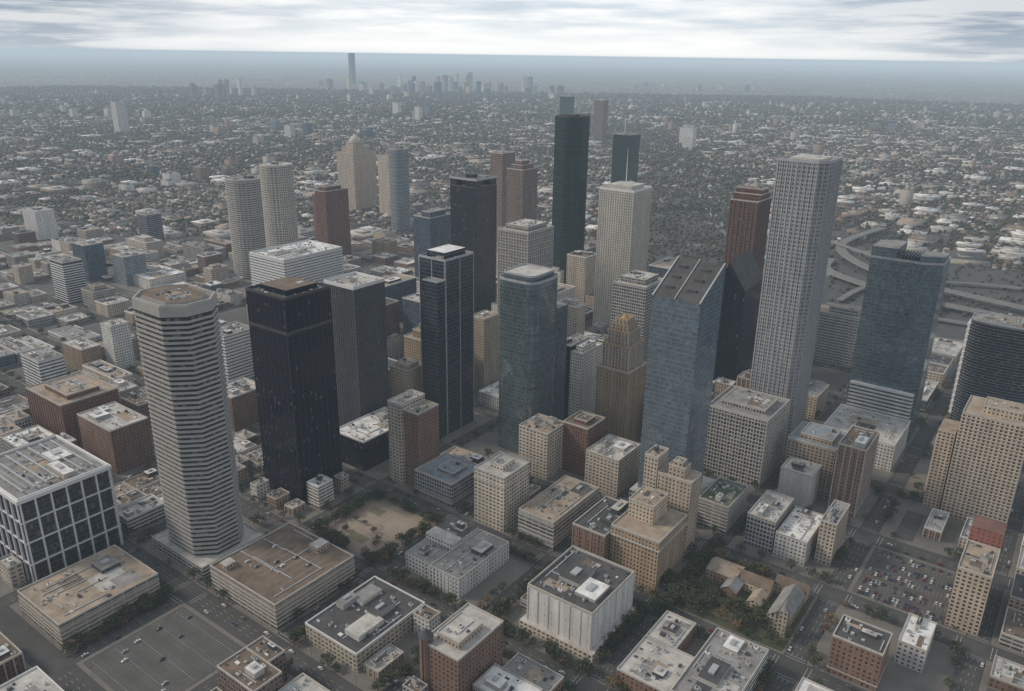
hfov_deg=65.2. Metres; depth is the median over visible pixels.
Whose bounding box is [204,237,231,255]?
brick building
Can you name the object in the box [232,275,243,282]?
beige office building
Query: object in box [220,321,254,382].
striped office building
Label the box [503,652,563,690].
brown brick building
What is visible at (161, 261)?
concrete office building
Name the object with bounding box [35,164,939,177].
avenue
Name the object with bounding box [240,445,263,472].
cream building
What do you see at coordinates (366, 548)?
deciduous tree
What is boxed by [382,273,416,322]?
blue glass building
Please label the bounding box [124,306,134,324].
apartment building
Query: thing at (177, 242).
white office building
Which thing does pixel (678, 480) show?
cream stepped hotel tower
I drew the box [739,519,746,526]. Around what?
oak tree
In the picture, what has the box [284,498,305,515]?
brown brick building
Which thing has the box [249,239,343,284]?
white banded office block
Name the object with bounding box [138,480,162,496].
brown brick building
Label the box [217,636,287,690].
brown office building
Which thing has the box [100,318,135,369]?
white narrow tower
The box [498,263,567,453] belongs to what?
blue glass tower
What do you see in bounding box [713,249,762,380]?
black slanted twin tower
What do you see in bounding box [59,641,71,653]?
oak tree
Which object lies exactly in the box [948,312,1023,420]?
curved balcony apartment tower
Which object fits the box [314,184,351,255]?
red granite tower
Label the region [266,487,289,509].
tan office building
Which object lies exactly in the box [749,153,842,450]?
grey granite skyscraper
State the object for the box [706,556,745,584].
school building
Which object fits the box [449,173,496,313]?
dark crowned office tower
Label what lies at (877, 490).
oak tree
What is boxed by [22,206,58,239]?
white hospital building
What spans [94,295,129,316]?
cream building
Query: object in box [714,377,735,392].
apartment building
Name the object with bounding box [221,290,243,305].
white office building
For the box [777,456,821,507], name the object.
white square building
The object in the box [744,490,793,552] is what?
white office building
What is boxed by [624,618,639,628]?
oak tree
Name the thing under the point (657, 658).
brown brick building
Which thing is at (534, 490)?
tan office building
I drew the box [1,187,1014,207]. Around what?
avenue
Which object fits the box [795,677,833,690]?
concrete office building
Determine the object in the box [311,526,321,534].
deciduous tree
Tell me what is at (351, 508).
oak tree
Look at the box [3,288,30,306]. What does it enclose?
parking garage
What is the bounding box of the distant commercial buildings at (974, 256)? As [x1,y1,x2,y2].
[0,89,1023,265]
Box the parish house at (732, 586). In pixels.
[720,576,743,597]
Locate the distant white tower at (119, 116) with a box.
[110,101,128,132]
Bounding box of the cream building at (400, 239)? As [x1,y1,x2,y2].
[392,236,409,243]
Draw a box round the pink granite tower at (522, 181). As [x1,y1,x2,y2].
[506,159,537,222]
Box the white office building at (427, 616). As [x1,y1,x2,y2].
[413,604,439,634]
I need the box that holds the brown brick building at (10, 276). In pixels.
[7,273,14,281]
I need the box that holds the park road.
[621,122,726,236]
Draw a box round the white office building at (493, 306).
[491,301,496,311]
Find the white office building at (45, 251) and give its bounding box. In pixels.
[33,248,60,256]
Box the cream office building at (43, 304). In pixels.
[33,301,57,307]
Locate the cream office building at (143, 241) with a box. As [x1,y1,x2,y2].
[125,234,164,256]
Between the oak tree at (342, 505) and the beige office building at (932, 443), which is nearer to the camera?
the oak tree at (342, 505)
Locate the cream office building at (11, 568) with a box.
[0,553,25,587]
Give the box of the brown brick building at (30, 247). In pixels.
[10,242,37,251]
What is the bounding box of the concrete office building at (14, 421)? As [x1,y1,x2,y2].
[0,410,31,452]
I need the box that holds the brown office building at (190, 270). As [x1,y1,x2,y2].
[175,265,197,275]
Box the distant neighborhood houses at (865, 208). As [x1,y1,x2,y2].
[0,114,1023,271]
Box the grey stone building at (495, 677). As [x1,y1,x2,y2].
[472,663,542,690]
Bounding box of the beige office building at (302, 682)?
[278,673,329,690]
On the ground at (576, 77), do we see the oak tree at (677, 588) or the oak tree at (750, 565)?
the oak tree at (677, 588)
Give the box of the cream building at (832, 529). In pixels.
[814,499,849,566]
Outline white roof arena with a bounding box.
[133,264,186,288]
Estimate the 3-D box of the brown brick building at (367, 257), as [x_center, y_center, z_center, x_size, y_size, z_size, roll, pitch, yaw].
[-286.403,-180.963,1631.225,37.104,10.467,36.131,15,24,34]
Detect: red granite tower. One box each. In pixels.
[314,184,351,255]
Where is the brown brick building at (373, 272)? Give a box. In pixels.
[361,270,383,275]
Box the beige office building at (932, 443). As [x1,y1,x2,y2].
[930,435,935,450]
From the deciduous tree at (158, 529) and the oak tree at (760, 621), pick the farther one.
the deciduous tree at (158, 529)
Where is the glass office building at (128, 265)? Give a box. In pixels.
[111,250,146,285]
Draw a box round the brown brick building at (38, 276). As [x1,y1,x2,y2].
[33,272,48,280]
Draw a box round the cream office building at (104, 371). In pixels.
[82,360,133,382]
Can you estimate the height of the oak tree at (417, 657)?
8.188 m
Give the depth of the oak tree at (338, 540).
677.03 m
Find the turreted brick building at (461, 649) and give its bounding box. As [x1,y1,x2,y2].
[418,603,503,690]
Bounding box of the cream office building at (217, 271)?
[203,263,228,281]
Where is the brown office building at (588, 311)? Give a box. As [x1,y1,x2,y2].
[585,306,592,321]
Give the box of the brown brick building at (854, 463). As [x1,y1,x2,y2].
[827,425,879,517]
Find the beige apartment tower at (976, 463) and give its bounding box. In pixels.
[922,395,1023,523]
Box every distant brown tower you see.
[581,112,590,133]
[592,99,608,138]
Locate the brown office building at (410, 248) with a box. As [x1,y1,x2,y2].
[407,241,413,254]
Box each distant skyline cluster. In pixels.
[32,99,128,118]
[118,164,259,191]
[156,78,256,99]
[252,119,372,144]
[319,72,532,95]
[369,81,470,96]
[376,102,430,119]
[469,82,563,97]
[541,104,668,122]
[634,82,755,91]
[756,116,925,130]
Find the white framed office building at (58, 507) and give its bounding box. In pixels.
[0,435,123,581]
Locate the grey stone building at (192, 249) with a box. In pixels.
[182,241,214,258]
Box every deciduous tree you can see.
[67,638,82,651]
[93,632,102,639]
[123,610,133,619]
[153,526,161,533]
[164,558,171,564]
[290,637,300,646]
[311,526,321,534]
[318,524,329,534]
[324,500,332,507]
[360,546,369,553]
[379,550,390,561]
[385,492,394,500]
[400,575,409,583]
[413,525,423,535]
[476,601,483,607]
[482,595,490,601]
[498,598,512,610]
[556,653,567,664]
[604,673,619,688]
[627,609,638,622]
[647,588,658,597]
[676,578,688,589]
[713,605,728,617]
[715,547,727,558]
[730,618,744,630]
[739,558,748,567]
[753,684,763,690]
[754,564,769,575]
[821,622,830,629]
[825,612,839,624]
[839,543,849,551]
[875,483,885,490]
[923,442,931,449]
[940,380,949,387]
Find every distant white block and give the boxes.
[679,126,696,142]
[682,137,695,149]
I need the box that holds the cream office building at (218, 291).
[214,288,232,298]
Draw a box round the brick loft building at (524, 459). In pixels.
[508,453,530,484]
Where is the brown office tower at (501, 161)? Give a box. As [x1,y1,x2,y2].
[490,150,514,242]
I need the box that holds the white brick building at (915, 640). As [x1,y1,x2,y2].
[894,613,936,672]
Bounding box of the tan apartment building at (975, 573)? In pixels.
[944,515,1006,635]
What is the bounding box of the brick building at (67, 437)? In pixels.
[60,432,77,445]
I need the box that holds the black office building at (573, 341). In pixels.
[564,334,589,419]
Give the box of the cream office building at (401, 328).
[400,322,403,341]
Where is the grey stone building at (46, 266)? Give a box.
[41,260,52,277]
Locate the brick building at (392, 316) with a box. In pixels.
[385,297,399,335]
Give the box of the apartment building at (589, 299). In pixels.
[585,291,593,307]
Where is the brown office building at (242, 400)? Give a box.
[226,377,258,431]
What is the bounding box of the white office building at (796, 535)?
[773,506,822,565]
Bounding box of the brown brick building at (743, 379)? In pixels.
[736,369,750,388]
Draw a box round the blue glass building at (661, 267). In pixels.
[648,257,675,277]
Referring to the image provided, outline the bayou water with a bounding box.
[663,148,765,257]
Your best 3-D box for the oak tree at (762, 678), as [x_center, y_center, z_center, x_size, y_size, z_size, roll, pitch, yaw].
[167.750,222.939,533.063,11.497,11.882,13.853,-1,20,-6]
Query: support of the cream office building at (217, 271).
on the ground at (576, 77)
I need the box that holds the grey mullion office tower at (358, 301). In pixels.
[324,271,389,425]
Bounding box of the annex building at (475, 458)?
[440,446,487,463]
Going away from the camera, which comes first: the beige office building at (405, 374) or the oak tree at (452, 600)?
the oak tree at (452, 600)
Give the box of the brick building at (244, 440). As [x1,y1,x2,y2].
[233,429,256,453]
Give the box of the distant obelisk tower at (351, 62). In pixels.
[348,53,355,83]
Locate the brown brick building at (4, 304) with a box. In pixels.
[0,299,14,309]
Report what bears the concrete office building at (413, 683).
on the ground at (576, 77)
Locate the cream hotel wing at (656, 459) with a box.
[642,444,668,488]
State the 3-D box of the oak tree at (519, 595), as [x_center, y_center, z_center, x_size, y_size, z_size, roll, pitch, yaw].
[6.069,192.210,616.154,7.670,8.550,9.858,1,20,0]
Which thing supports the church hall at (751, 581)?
on the park lawn at (388, 524)
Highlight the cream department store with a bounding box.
[584,434,640,496]
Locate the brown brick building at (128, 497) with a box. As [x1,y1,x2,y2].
[116,489,145,506]
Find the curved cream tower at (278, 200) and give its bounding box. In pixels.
[259,161,298,247]
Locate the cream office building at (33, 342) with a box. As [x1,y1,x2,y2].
[16,336,55,350]
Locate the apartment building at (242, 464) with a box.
[234,453,249,483]
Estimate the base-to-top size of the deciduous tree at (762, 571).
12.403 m
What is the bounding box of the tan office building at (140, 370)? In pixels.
[137,365,144,376]
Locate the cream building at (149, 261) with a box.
[146,258,161,265]
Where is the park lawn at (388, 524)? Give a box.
[333,504,814,651]
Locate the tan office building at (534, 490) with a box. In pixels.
[529,484,540,500]
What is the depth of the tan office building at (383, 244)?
1644.84 m
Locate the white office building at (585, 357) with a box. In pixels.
[568,339,601,416]
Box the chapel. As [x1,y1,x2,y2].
[774,574,810,603]
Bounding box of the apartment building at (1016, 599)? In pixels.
[1005,572,1023,611]
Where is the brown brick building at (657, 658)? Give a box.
[616,610,695,690]
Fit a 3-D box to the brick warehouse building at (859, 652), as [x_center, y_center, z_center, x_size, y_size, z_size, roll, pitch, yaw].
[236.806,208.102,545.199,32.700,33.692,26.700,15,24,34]
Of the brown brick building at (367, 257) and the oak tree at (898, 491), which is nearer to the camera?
the oak tree at (898, 491)
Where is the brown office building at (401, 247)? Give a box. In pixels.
[397,242,408,252]
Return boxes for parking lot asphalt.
[0,240,994,690]
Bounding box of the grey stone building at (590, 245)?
[584,240,596,252]
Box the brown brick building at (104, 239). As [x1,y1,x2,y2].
[90,236,112,243]
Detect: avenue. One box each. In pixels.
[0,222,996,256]
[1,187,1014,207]
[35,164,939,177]
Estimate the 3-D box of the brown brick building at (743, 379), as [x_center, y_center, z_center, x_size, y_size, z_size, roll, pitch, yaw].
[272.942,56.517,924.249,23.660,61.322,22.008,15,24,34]
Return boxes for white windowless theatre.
[519,545,638,662]
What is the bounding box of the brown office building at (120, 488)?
[114,482,133,496]
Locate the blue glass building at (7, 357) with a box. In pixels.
[0,346,15,367]
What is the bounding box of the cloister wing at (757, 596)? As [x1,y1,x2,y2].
[746,588,768,609]
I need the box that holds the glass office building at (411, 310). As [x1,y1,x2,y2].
[402,292,419,335]
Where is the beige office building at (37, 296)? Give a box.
[27,289,47,303]
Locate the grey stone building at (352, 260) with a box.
[342,255,360,265]
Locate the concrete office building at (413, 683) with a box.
[402,675,427,690]
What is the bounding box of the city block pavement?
[0,238,1023,690]
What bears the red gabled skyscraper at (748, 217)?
on the ground at (576, 77)
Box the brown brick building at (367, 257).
[359,253,375,261]
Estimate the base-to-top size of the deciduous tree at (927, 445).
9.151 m
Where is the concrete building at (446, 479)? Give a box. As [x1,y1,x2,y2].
[415,452,477,507]
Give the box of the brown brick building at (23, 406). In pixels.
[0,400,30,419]
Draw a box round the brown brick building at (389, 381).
[388,366,390,397]
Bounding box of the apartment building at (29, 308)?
[17,304,41,312]
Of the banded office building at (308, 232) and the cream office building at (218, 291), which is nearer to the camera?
the cream office building at (218, 291)
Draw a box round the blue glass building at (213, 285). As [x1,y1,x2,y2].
[202,280,223,290]
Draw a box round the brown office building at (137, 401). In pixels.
[120,390,150,420]
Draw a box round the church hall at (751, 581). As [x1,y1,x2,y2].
[737,567,774,599]
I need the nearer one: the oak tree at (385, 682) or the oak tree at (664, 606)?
the oak tree at (385, 682)
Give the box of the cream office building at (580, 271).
[566,250,595,302]
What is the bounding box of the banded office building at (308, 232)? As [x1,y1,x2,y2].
[298,227,314,238]
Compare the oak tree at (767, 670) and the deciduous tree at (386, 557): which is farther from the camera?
the deciduous tree at (386, 557)
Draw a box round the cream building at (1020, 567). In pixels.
[1014,547,1023,575]
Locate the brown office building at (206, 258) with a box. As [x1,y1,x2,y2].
[197,251,222,273]
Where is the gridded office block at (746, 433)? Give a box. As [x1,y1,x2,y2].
[704,385,789,487]
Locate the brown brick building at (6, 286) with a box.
[0,282,18,297]
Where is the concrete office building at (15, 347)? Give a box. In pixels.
[0,337,34,362]
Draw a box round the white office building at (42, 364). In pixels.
[20,346,66,384]
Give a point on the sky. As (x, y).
(894, 33)
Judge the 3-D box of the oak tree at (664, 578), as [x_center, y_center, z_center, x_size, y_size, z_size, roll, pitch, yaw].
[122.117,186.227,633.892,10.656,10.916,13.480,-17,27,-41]
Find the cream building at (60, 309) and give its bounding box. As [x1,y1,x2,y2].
[42,303,77,321]
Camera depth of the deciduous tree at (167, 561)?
651.10 m
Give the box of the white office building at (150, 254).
[140,249,159,260]
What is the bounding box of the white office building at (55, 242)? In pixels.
[51,235,74,252]
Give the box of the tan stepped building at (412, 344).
[404,324,420,361]
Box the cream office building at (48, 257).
[43,253,66,259]
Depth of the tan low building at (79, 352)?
1041.83 m
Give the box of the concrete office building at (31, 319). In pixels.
[16,309,54,327]
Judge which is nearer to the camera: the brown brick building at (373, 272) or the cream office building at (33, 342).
the cream office building at (33, 342)
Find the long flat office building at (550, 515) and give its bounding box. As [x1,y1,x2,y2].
[518,475,599,550]
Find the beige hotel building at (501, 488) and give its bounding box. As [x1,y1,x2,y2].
[473,451,530,531]
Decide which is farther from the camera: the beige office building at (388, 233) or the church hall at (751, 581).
the beige office building at (388, 233)
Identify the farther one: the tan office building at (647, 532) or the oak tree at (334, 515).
the oak tree at (334, 515)
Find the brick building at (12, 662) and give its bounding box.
[0,632,26,683]
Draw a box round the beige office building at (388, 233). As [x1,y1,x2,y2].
[373,229,396,238]
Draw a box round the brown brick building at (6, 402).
[0,394,27,409]
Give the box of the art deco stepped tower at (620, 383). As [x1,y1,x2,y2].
[594,311,646,441]
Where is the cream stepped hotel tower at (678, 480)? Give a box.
[657,456,701,557]
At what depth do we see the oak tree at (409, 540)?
679.78 m
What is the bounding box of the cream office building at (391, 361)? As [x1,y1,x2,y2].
[388,358,396,365]
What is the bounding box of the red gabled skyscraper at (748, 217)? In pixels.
[723,185,771,271]
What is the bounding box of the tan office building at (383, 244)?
[372,237,397,254]
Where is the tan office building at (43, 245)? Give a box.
[33,241,51,249]
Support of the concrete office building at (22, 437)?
on the ground at (576, 77)
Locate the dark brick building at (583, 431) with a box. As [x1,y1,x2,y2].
[562,410,604,476]
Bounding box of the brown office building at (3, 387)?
[0,383,9,396]
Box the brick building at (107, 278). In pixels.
[101,275,112,281]
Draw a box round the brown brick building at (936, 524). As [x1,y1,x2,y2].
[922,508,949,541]
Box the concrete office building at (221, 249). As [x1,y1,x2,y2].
[200,242,226,257]
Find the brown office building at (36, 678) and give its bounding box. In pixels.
[0,666,63,690]
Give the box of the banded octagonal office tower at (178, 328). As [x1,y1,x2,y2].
[131,284,264,577]
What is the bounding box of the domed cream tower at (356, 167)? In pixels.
[336,134,377,210]
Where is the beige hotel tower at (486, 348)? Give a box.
[474,310,499,395]
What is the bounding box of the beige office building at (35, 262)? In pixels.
[28,256,46,270]
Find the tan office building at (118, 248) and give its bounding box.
[108,244,144,256]
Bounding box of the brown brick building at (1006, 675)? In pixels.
[987,655,1023,690]
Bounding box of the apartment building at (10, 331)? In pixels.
[0,325,21,338]
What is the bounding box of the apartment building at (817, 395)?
[805,379,828,419]
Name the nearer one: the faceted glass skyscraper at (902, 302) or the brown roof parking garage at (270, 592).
the brown roof parking garage at (270, 592)
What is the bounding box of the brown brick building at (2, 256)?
[0,251,6,261]
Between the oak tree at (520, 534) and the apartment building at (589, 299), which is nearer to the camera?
the oak tree at (520, 534)
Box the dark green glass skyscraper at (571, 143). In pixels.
[552,114,589,283]
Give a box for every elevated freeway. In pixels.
[826,258,1001,313]
[826,302,967,326]
[831,240,870,257]
[835,227,1023,310]
[835,281,1023,302]
[935,336,963,341]
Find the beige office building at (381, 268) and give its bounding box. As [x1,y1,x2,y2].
[370,265,393,273]
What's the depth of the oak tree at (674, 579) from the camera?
629.00 m
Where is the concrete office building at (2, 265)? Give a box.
[0,262,6,268]
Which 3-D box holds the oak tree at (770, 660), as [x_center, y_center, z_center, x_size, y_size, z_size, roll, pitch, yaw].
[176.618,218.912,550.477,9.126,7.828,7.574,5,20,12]
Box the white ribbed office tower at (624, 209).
[592,157,651,330]
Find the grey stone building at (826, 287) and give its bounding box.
[822,273,830,303]
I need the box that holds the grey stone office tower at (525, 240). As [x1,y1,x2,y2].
[497,218,553,314]
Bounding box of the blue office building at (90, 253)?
[71,239,107,281]
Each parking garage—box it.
[0,269,12,278]
[0,307,25,319]
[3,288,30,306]
[17,545,159,647]
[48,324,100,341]
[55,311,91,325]
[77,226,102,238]
[107,378,138,404]
[116,292,134,299]
[118,494,165,533]
[162,255,184,259]
[163,243,182,253]
[164,259,188,268]
[184,281,202,287]
[210,522,354,630]
[219,319,226,325]
[298,235,306,240]
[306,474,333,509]
[343,263,360,273]
[361,238,375,245]
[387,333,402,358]
[520,593,526,610]
[557,283,575,300]
[696,477,747,534]
[711,381,715,400]
[930,353,953,377]
[998,606,1023,653]
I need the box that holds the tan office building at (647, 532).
[609,485,687,588]
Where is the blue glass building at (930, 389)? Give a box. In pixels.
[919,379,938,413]
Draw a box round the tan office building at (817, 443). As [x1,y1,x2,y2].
[784,421,846,498]
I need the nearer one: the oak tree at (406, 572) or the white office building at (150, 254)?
the oak tree at (406, 572)
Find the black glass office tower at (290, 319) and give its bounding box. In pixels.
[245,276,342,502]
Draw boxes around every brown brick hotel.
[26,371,119,445]
[77,401,153,474]
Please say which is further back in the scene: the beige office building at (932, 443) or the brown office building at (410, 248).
the brown office building at (410, 248)
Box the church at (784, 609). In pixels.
[765,584,804,636]
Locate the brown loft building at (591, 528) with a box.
[571,496,628,559]
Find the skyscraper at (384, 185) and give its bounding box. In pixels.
[377,154,390,213]
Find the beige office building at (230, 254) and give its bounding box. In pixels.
[228,252,232,259]
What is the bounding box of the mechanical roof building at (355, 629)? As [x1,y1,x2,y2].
[305,576,424,672]
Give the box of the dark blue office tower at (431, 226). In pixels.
[413,208,450,276]
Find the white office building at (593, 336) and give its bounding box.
[584,331,599,339]
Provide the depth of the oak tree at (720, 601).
607.13 m
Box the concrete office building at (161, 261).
[150,259,173,265]
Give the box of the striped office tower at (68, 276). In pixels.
[49,255,86,304]
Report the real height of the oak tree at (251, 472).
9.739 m
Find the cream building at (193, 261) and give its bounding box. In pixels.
[188,259,197,264]
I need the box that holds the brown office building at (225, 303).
[217,299,229,308]
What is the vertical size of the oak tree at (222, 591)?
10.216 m
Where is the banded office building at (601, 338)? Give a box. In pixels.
[595,334,607,361]
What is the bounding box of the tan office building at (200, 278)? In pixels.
[195,273,204,282]
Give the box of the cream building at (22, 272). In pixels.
[11,261,34,283]
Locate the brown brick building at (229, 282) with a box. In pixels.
[219,278,238,287]
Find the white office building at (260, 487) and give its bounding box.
[250,477,269,499]
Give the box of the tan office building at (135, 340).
[96,331,139,358]
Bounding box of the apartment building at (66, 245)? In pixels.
[60,237,83,254]
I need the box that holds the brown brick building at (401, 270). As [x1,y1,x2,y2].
[385,267,412,274]
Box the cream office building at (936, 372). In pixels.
[926,362,948,386]
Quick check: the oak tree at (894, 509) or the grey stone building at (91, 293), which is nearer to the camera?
the oak tree at (894, 509)
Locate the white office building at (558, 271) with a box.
[553,266,563,283]
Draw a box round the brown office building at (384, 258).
[372,252,397,264]
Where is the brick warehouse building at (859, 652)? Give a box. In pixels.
[826,614,892,690]
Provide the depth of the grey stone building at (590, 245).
1448.82 m
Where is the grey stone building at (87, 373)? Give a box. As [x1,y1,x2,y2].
[71,370,99,378]
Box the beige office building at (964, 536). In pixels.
[957,516,973,547]
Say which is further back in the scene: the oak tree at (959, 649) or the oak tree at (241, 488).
the oak tree at (241, 488)
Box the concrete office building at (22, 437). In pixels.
[0,425,54,451]
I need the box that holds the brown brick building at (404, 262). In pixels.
[394,257,414,268]
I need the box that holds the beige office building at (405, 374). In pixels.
[389,357,421,397]
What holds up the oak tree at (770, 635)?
on the park lawn at (388, 524)
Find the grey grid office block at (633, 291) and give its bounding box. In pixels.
[610,270,662,361]
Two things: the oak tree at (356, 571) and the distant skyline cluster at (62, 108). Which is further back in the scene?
the distant skyline cluster at (62, 108)
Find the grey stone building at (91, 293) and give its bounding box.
[81,282,115,311]
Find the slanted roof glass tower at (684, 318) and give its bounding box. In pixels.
[628,255,725,501]
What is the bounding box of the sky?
[0,0,1023,68]
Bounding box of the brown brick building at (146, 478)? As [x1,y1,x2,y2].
[122,467,159,489]
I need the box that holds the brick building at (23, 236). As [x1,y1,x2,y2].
[12,229,36,243]
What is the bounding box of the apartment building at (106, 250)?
[103,241,125,254]
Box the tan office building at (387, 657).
[363,643,404,679]
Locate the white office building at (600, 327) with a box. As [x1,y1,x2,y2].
[593,322,605,334]
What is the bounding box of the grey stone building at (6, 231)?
[0,224,19,239]
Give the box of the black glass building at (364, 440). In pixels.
[340,406,389,470]
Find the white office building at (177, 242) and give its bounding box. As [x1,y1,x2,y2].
[167,240,185,246]
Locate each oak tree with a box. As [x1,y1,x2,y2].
[6,385,16,392]
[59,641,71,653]
[67,642,80,651]
[70,638,84,648]
[72,632,83,639]
[79,631,93,643]
[95,624,109,634]
[105,618,117,630]
[111,616,123,626]
[117,603,133,617]
[121,524,133,535]
[125,605,138,617]
[134,537,145,545]
[137,593,153,603]
[141,527,155,538]
[141,598,152,610]
[150,595,163,605]
[158,588,169,599]
[159,584,173,595]
[186,567,199,579]
[204,577,212,588]
[215,589,227,600]
[239,486,246,494]
[247,470,256,478]
[249,512,263,524]
[253,464,263,474]
[286,657,293,670]
[287,627,303,639]
[287,628,302,640]
[293,513,304,523]
[293,607,304,619]
[308,521,320,529]
[311,521,322,532]
[319,531,326,538]
[319,651,336,666]
[320,519,330,525]
[323,515,332,524]
[326,530,341,540]
[326,534,337,541]
[329,513,339,521]
[329,662,340,671]
[333,531,345,538]
[333,537,345,546]
[336,503,350,509]
[337,507,346,517]
[337,583,346,590]
[338,539,348,548]
[343,485,354,496]
[343,503,356,514]
[352,497,362,507]
[353,567,362,577]
[355,501,364,508]
[364,491,373,498]
[365,553,378,563]
[370,678,385,689]
[375,547,387,557]
[378,675,390,684]
[382,669,397,683]
[383,544,397,552]
[386,547,396,556]
[386,566,397,576]
[391,568,404,580]
[395,532,405,541]
[396,662,408,675]
[399,568,411,579]
[402,535,412,545]
[406,530,415,540]
[409,504,418,512]
[410,644,419,654]
[412,654,419,661]
[415,578,429,586]
[417,520,427,531]
[419,510,429,518]
[423,514,435,523]
[425,509,435,517]
[426,585,437,596]
[432,511,444,522]
[432,588,442,596]
[440,592,454,605]
[448,592,457,604]
[454,502,464,512]
[484,448,493,457]
[489,587,498,596]
[489,599,505,611]
[492,605,504,616]
[496,582,507,590]
[496,599,510,608]
[503,620,511,630]
[503,647,511,657]
[504,623,518,636]
[506,527,517,537]
[507,595,516,602]
[507,650,517,658]
[510,545,517,552]
[515,589,524,599]
[516,578,529,592]
[516,627,529,641]
[517,531,526,538]
[523,575,534,584]
[525,534,533,542]
[525,550,535,559]
[527,556,536,565]
[528,637,536,644]
[531,537,542,546]
[539,637,553,651]
[545,643,557,656]
[546,641,561,654]
[551,648,568,661]
[561,679,577,690]
[563,653,576,667]
[576,657,593,670]
[579,663,594,675]
[580,655,595,672]
[595,645,610,659]
[602,630,622,646]
[603,639,613,649]
[605,640,616,649]
[612,627,622,640]
[614,621,634,636]
[618,683,627,690]
[621,614,633,627]
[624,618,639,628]
[625,613,641,625]
[632,597,644,608]
[636,584,645,591]
[636,602,651,613]
[649,598,663,612]
[651,586,662,594]
[651,617,658,625]
[658,600,670,611]
[659,598,674,606]
[660,573,672,582]
[660,593,672,599]
[663,588,679,600]
[664,583,674,589]
[666,568,679,580]
[668,584,682,595]
[669,577,681,586]
[674,582,687,591]
[677,588,694,602]
[683,592,699,608]
[684,552,695,560]
[685,577,699,591]
[685,598,703,613]
[687,542,699,553]
[687,588,701,597]
[693,625,707,639]
[695,581,711,589]
[697,592,709,605]
[701,591,713,606]
[701,593,718,603]
[704,469,714,476]
[705,549,716,559]
[706,588,718,597]
[706,597,719,608]
[707,538,720,544]
[708,540,725,550]
[709,524,717,532]
[710,587,721,596]
[713,536,727,543]
[715,597,726,607]
[724,597,736,609]
[725,555,742,564]
[727,595,746,610]
[732,609,746,623]
[734,605,748,613]
[735,523,745,532]
[735,541,747,551]
[737,618,748,628]
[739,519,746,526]
[742,628,754,637]
[747,563,756,570]
[747,611,760,622]
[749,604,760,614]
[754,608,771,622]
[756,618,770,627]
[757,550,766,557]
[757,565,772,576]
[757,671,773,687]
[761,598,769,610]
[763,664,778,676]
[765,628,780,643]
[767,658,775,668]
[784,626,797,638]
[785,559,795,569]
[806,567,819,577]
[806,651,822,667]
[808,644,818,655]
[812,678,824,685]
[821,571,833,579]
[832,557,840,565]
[833,551,844,559]
[837,547,847,554]
[863,603,874,615]
[872,605,889,619]
[874,486,884,494]
[882,511,893,518]
[883,506,896,516]
[889,499,901,508]
[890,530,898,538]
[894,488,905,497]
[909,491,919,500]
[913,481,924,490]
[934,627,941,637]
[943,546,953,556]
[943,675,956,685]
[950,547,963,559]
[950,640,962,648]
[950,644,969,657]
[950,656,959,665]
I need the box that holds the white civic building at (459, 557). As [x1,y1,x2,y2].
[405,516,508,598]
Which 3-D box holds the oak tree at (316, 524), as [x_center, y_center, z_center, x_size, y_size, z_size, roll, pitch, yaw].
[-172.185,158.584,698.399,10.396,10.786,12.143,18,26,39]
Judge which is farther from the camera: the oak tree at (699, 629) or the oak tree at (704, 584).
the oak tree at (704, 584)
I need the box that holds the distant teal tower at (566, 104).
[559,95,574,114]
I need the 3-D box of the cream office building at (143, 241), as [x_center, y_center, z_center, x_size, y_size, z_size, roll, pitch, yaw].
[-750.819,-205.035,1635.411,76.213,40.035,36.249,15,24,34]
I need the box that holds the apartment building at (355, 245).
[351,240,363,251]
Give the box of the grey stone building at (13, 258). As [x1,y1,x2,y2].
[5,250,35,268]
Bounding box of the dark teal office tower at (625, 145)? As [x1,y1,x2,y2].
[611,120,639,182]
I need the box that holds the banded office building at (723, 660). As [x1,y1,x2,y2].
[670,627,768,690]
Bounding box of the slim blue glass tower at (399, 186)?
[389,146,410,231]
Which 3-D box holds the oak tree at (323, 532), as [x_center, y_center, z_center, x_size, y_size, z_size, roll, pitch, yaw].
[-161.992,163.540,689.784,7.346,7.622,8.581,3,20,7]
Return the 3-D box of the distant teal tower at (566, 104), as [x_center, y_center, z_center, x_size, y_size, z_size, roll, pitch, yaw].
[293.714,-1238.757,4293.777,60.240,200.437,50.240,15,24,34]
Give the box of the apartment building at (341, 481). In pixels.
[334,472,349,494]
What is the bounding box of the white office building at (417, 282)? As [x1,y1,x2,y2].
[416,277,418,291]
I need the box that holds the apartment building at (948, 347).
[932,337,963,364]
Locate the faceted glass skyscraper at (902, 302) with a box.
[823,240,950,471]
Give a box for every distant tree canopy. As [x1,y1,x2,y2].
[0,85,1023,127]
[0,113,1023,191]
[0,177,1023,315]
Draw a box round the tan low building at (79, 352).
[61,337,102,370]
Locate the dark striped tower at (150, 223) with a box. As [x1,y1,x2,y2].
[136,211,164,239]
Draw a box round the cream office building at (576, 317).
[557,297,585,337]
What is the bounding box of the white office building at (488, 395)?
[478,381,498,408]
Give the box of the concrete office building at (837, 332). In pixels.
[813,302,861,367]
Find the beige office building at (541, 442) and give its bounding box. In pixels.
[519,413,563,479]
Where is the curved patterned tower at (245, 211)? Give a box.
[224,175,265,279]
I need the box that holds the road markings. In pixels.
[9,367,1023,690]
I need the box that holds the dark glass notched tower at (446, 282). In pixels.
[419,244,473,436]
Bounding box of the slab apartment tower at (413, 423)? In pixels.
[387,389,439,485]
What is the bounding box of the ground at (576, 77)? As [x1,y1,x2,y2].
[0,53,1023,690]

